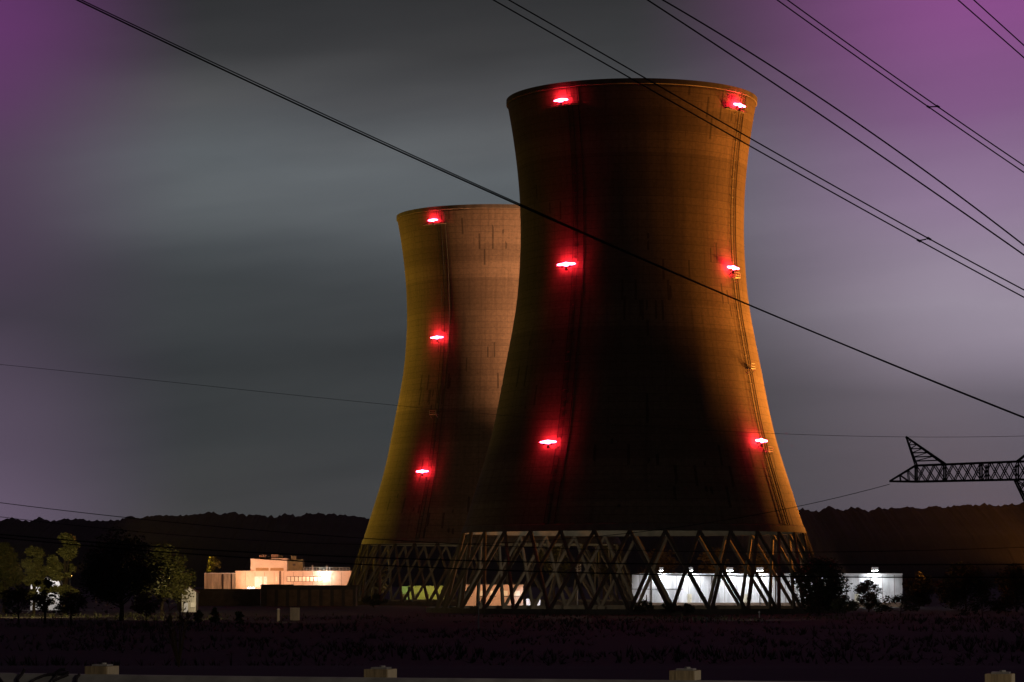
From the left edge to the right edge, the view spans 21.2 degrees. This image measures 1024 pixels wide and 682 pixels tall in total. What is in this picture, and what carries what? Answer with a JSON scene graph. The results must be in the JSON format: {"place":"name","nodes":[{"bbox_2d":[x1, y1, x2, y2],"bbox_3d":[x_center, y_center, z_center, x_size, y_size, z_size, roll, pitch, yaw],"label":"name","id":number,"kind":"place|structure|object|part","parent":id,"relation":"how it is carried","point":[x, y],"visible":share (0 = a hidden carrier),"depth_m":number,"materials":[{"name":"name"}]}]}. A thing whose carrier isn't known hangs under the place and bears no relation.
{"place":"outdoors","nodes":[
{"label":"outdoors","id":0,"kind":"place"},
{"bbox_2d":[179,589,260,605],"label":"wall","id":1,"kind":"structure","parent":0,"point":[229,597],"depth_m":741.75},
{"bbox_2d":[204,573,235,588],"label":"panel wall","id":2,"kind":"structure","parent":0,"point":[219,580],"depth_m":834.68,"materials":[{"name":"beige metal"}]},
{"bbox_2d":[235,554,351,588],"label":"plant building","id":3,"kind":"structure","parent":0,"point":[263,571],"depth_m":836.89,"materials":[{"name":"metal"}]},
{"bbox_2d":[255,577,261,586],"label":"door","id":4,"kind":"structure","parent":3,"relation":"in","point":[258,580],"depth_m":836.69,"materials":[{"name":"yellow"}]},
{"bbox_2d":[290,608,299,620],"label":"utility cabinet","id":5,"kind":"object","parent":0,"point":[294,614],"visible":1,"depth_m":467.66,"materials":[{"name":"concrete"}]},
{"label":"door","id":6,"kind":"part","parent":5,"relation":"part of","materials":[{"name":"metal"}]},
{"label":"door","id":7,"kind":"part","parent":5,"relation":"part of","materials":[{"name":"metal"}]},
{"bbox_2d":[465,585,523,605],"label":"building","id":8,"kind":"structure","parent":0,"point":[496,601],"depth_m":686.99,"materials":[{"name":"beige concrete"}]},
{"bbox_2d":[0,364,1008,436],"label":"power line","id":9,"kind":"object","parent":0,"point":[484,413],"visible":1,"depth_m":300.43,"materials":[{"name":"black metal"}]},
{"bbox_2d":[0,587,1023,681],"bbox_3d":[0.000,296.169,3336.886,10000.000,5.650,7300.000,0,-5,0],"label":"ground","id":10,"kind":"structure","parent":0,"point":[856,669],"depth_m":297.18,"materials":[{"name":"soil"}]},
{"bbox_2d":[0,541,25,612],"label":"broadleaf tree","id":11,"kind":"object","parent":10,"relation":"on","point":[10,569],"visible":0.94,"depth_m":586.34,"materials":[{"name":"green plant"}]},
{"bbox_2d":[0,585,35,624],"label":"shrub","id":12,"kind":"object","parent":10,"relation":"on","point":[18,594],"visible":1,"depth_m":427.61,"materials":[{"name":"green plant"}]},
{"bbox_2d":[21,545,49,613],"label":"broadleaf tree","id":13,"kind":"object","parent":10,"relation":"on","point":[35,570],"visible":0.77,"depth_m":566.90,"materials":[{"name":"green plant"}]},
{"bbox_2d":[31,577,57,623],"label":"shrub","id":14,"kind":"object","parent":10,"relation":"on","point":[43,602],"visible":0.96,"depth_m":437.51,"materials":[{"name":"green plant"}]},
{"bbox_2d":[30,577,62,609],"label":"site cabin","id":15,"kind":"object","parent":10,"relation":"on","point":[50,607],"visible":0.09,"depth_m":637.20,"materials":[{"name":"white metal"}]},
{"bbox_2d":[45,532,80,613],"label":"broadleaf tree","id":16,"kind":"object","parent":10,"relation":"on","point":[55,566],"visible":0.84,"depth_m":556.96,"materials":[{"name":"green plant"}]},
{"bbox_2d":[49,590,88,624],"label":"shrub","id":17,"kind":"object","parent":10,"relation":"on","point":[80,600],"visible":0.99,"depth_m":427.17,"materials":[{"name":"green plant"}]},
{"bbox_2d":[74,526,176,620],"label":"broadleaf tree","id":18,"kind":"object","parent":10,"relation":"on","point":[105,567],"visible":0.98,"depth_m":466.76,"materials":[{"name":"green plant"}]},
{"bbox_2d":[130,592,164,626],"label":"shrub","id":19,"kind":"object","parent":10,"relation":"on","point":[146,605],"visible":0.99,"depth_m":407.22,"materials":[{"name":"green plant"}]},
{"bbox_2d":[132,543,196,618],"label":"broadleaf tree","id":20,"kind":"object","parent":10,"relation":"on","point":[180,578],"visible":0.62,"depth_m":496.92,"materials":[{"name":"green plant"}]},
{"bbox_2d":[158,599,193,666],"bbox_3d":[-5.392,4.676,43.721,0.683,1.094,0.595,0,-5,0],"label":"weed","id":21,"kind":"object","parent":10,"relation":"on","point":[173,640],"visible":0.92,"depth_m":43.71,"materials":[{"name":"green plant"}]},
{"bbox_2d":[166,565,197,609],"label":"broadleaf tree","id":22,"kind":"object","parent":10,"relation":"on","point":[192,585],"visible":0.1,"depth_m":636.95,"materials":[{"name":"green plant"}]},
{"bbox_2d":[182,586,199,611],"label":"gabled shed","id":23,"kind":"structure","parent":10,"relation":"on","point":[192,605],"depth_m":597.33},
{"bbox_2d":[184,603,187,611],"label":"door","id":24,"kind":"structure","parent":23,"relation":"in","point":[185,604],"depth_m":597.15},
{"bbox_2d":[193,610,203,625],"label":"shrub","id":25,"kind":"object","parent":10,"relation":"on","point":[198,614],"visible":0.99,"depth_m":417.77,"materials":[{"name":"green plant"}]},
{"bbox_2d":[205,556,220,572],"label":"broadleaf tree","id":26,"kind":"object","parent":10,"relation":"on","point":[213,562],"visible":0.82,"depth_m":856.19,"materials":[{"name":"green plant"}]},
{"bbox_2d":[208,607,219,624],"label":"shrub","id":27,"kind":"object","parent":10,"relation":"on","point":[215,618],"visible":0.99,"depth_m":417.51,"materials":[{"name":"green plant"}]},
{"bbox_2d":[235,611,243,625],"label":"shrub","id":28,"kind":"object","parent":10,"relation":"on","point":[239,616],"visible":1,"depth_m":412.61,"materials":[{"name":"green plant"}]},
{"bbox_2d":[277,608,279,620],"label":"marker post","id":29,"kind":"object","parent":10,"relation":"on","point":[278,614],"visible":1,"depth_m":462.52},
{"bbox_2d":[260,584,357,605],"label":"long shed","id":30,"kind":"structure","parent":10,"relation":"on","point":[303,595],"depth_m":731.77,"materials":[{"name":"brown metal"}]},
{"bbox_2d":[267,589,274,605],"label":"door panel","id":31,"kind":"structure","parent":30,"relation":"in","point":[270,592],"depth_m":731.74,"materials":[{"name":"brown metal"}]},
{"bbox_2d":[278,589,285,605],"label":"door panel","id":32,"kind":"structure","parent":30,"relation":"in","point":[281,592],"depth_m":731.74,"materials":[{"name":"brown metal"}]},
{"bbox_2d":[289,589,296,605],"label":"door panel","id":33,"kind":"structure","parent":30,"relation":"in","point":[292,592],"depth_m":731.74,"materials":[{"name":"brown metal"}]},
{"bbox_2d":[300,589,307,605],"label":"door panel","id":34,"kind":"structure","parent":30,"relation":"in","point":[303,592],"depth_m":731.74,"materials":[{"name":"brown metal"}]},
{"bbox_2d":[311,589,318,605],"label":"door panel","id":35,"kind":"structure","parent":30,"relation":"in","point":[314,592],"depth_m":731.74,"materials":[{"name":"brown metal"}]},
{"bbox_2d":[322,589,329,605],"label":"door panel","id":36,"kind":"structure","parent":30,"relation":"in","point":[326,592],"depth_m":731.74,"materials":[{"name":"brown metal"}]},
{"bbox_2d":[334,589,341,605],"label":"door panel","id":37,"kind":"structure","parent":30,"relation":"in","point":[337,592],"depth_m":731.74,"materials":[{"name":"brown metal"}]},
{"bbox_2d":[345,589,352,605],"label":"door panel","id":38,"kind":"structure","parent":30,"relation":"in","point":[348,592],"depth_m":731.74,"materials":[{"name":"black metal"}]},
{"bbox_2d":[351,554,388,597],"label":"broadleaf tree","id":39,"kind":"object","parent":10,"relation":"on","point":[369,572],"visible":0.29,"depth_m":901.02,"materials":[{"name":"green plant"}]},
{"bbox_2d":[361,592,387,606],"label":"shrub","id":40,"kind":"object","parent":10,"relation":"on","point":[376,596],"visible":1,"depth_m":685.77,"materials":[{"name":"green plant"}]},
{"bbox_2d":[402,586,408,598],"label":"site shed","id":41,"kind":"structure","parent":10,"relation":"on","point":[405,589],"depth_m":901.22,"materials":[{"name":"green paint"}]},
{"bbox_2d":[410,586,444,598],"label":"site shed","id":42,"kind":"structure","parent":10,"relation":"on","point":[430,589],"depth_m":901.22,"materials":[{"name":"yellow paint"}]},
{"bbox_2d":[477,601,479,628],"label":"marker post","id":43,"kind":"object","parent":10,"relation":"on","point":[478,602],"visible":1,"depth_m":392.37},
{"bbox_2d":[347,204,631,605],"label":"cooling tower","id":44,"kind":"structure","parent":10,"relation":"on","point":[462,265],"depth_m":774.50,"materials":[{"name":"concrete"}]},
{"bbox_2d":[0,663,1014,681],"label":"guard rail","id":45,"kind":"object","parent":10,"relation":"on","point":[103,672],"visible":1,"depth_m":17.75,"materials":[{"name":"metal"}]},
{"bbox_2d":[0,610,1023,665],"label":"undergrowth","id":46,"kind":"object","parent":10,"relation":"on","point":[677,658],"visible":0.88,"depth_m":306.38,"materials":[{"name":"green plant"}]},
{"bbox_2d":[531,546,570,598],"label":"broadleaf tree","id":47,"kind":"object","parent":10,"relation":"on","point":[555,552],"visible":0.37,"depth_m":955.31,"materials":[{"name":"green plant"}]},
{"bbox_2d":[576,564,580,604],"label":"utility pole","id":48,"kind":"object","parent":10,"relation":"on","point":[577,568],"visible":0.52,"depth_m":717.23,"materials":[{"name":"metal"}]},
{"bbox_2d":[585,545,620,598],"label":"broadleaf tree","id":49,"kind":"object","parent":10,"relation":"on","point":[604,569],"visible":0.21,"depth_m":975.43,"materials":[{"name":"green plant"}]},
{"bbox_2d":[426,78,841,614],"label":"cooling tower","id":50,"kind":"structure","parent":10,"relation":"on","point":[610,336],"depth_m":580.11,"materials":[{"name":"concrete"}]},
{"bbox_2d":[634,599,654,613],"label":"shrub","id":51,"kind":"object","parent":10,"relation":"on","point":[639,605],"visible":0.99,"depth_m":548.87,"materials":[{"name":"green plant"}]},
{"bbox_2d":[638,549,679,572],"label":"broadleaf tree","id":52,"kind":"object","parent":10,"relation":"on","point":[664,559],"visible":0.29,"depth_m":924.48,"materials":[{"name":"green plant"}]},
{"bbox_2d":[661,601,680,613],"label":"shrub","id":53,"kind":"object","parent":10,"relation":"on","point":[667,606],"visible":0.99,"depth_m":546.98,"materials":[{"name":"green plant"}]},
{"bbox_2d":[680,603,694,613],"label":"shrub","id":54,"kind":"object","parent":10,"relation":"on","point":[686,607],"visible":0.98,"depth_m":545.11,"materials":[{"name":"green plant"}]},
{"bbox_2d":[697,547,735,572],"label":"broadleaf tree","id":55,"kind":"object","parent":10,"relation":"on","point":[705,558],"visible":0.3,"depth_m":895.90,"materials":[{"name":"green plant"}]},
{"bbox_2d":[739,550,775,572],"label":"broadleaf tree","id":56,"kind":"object","parent":10,"relation":"on","point":[759,559],"visible":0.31,"depth_m":884.42,"materials":[{"name":"green plant"}]},
{"bbox_2d":[786,556,853,614],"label":"broadleaf tree","id":57,"kind":"object","parent":10,"relation":"on","point":[819,594],"visible":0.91,"depth_m":541.57,"materials":[{"name":"green plant"}]},
{"bbox_2d":[830,595,859,618],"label":"shrub","id":58,"kind":"object","parent":10,"relation":"on","point":[842,604],"visible":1,"depth_m":497.44,"materials":[{"name":"green plant"}]},
{"bbox_2d":[854,578,882,611],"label":"broadleaf tree","id":59,"kind":"object","parent":10,"relation":"on","point":[872,601],"visible":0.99,"depth_m":596.83,"materials":[{"name":"green plant"}]},
{"bbox_2d":[873,592,921,616],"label":"shrub","id":60,"kind":"object","parent":10,"relation":"on","point":[901,599],"visible":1,"depth_m":516.68,"materials":[{"name":"green plant"}]},
{"bbox_2d":[902,571,933,609],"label":"broadleaf tree","id":61,"kind":"object","parent":10,"relation":"on","point":[920,590],"visible":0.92,"depth_m":635.66,"materials":[{"name":"green plant"}]},
{"bbox_2d":[889,436,1023,501],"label":"lattice pylon","id":62,"kind":"object","parent":10,"relation":"on","point":[979,471],"visible":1,"depth_m":399.06,"materials":[{"name":"metal"}]},
{"bbox_2d":[3,484,889,544],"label":"power line","id":63,"kind":"object","parent":62,"relation":"hanging from","point":[444,544],"visible":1,"depth_m":399.00,"materials":[{"name":"black metal"}]},
{"bbox_2d":[928,561,996,610],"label":"broadleaf tree","id":64,"kind":"object","parent":10,"relation":"on","point":[951,589],"visible":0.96,"depth_m":616.74,"materials":[{"name":"green plant"}]},
{"bbox_2d":[0,502,1023,586],"bbox_3d":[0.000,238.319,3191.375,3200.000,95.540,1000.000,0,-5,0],"label":"hills","id":65,"kind":"structure","parent":0,"point":[892,532],"depth_m":2835.24,"materials":[{"name":"black plant"}]},
{"bbox_2d":[0,537,1023,577],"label":"power line","id":66,"kind":"object","parent":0,"point":[502,570],"visible":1,"depth_m":79.70,"materials":[{"name":"black metal"}]},
{"bbox_2d":[0,502,1023,551],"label":"power line","id":67,"kind":"object","parent":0,"point":[489,545],"visible":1,"depth_m":89.75,"materials":[{"name":"black metal"}]},
{"bbox_2d":[0,0,1023,521],"label":"sky","id":68,"kind":"structure","parent":0,"point":[166,214],"materials":[{"name":"grey"}]},
{"bbox_2d":[76,0,1023,417],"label":"power line","id":69,"kind":"object","parent":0,"point":[504,196],"visible":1,"depth_m":60.64,"materials":[{"name":"black metal"}]},
{"bbox_2d":[493,0,1023,297],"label":"power line","id":70,"kind":"object","parent":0,"point":[927,238],"visible":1,"depth_m":131.27,"materials":[{"name":"black metal"}]},
{"bbox_2d":[632,573,902,606],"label":"white wall","id":71,"kind":"structure","parent":0,"point":[890,587],"depth_m":702.12,"materials":[{"name":"paint"}]},
{"bbox_2d":[687,594,691,602],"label":"door","id":72,"kind":"structure","parent":71,"relation":"in","point":[689,596],"depth_m":701.82,"materials":[{"name":"metal"}]},
{"bbox_2d":[726,567,732,572],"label":"wall floodlight","id":73,"kind":"object","parent":71,"relation":"attached to","point":[728,569],"depth_m":699.40,"materials":[{"name":"metal"}]},
{"bbox_2d":[743,594,747,602],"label":"door","id":74,"kind":"structure","parent":71,"relation":"in","point":[745,595],"depth_m":701.82,"materials":[{"name":"metal"}]},
{"bbox_2d":[756,567,762,572],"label":"wall floodlight","id":75,"kind":"object","parent":71,"relation":"attached to","point":[758,569],"depth_m":699.40,"materials":[{"name":"metal"}]},
{"bbox_2d":[647,0,1023,255],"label":"power line","id":76,"kind":"object","parent":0,"point":[840,127],"visible":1,"depth_m":121.29,"materials":[{"name":"black metal"}]},
{"bbox_2d":[777,0,1023,172],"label":"power line","id":77,"kind":"object","parent":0,"point":[927,106],"visible":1,"depth_m":141.66,"materials":[{"name":"black metal"}]},
{"bbox_2d":[958,0,1023,57],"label":"power line","id":78,"kind":"object","parent":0,"point":[991,28],"visible":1,"depth_m":141.95,"materials":[{"name":"black metal"}]}
]}

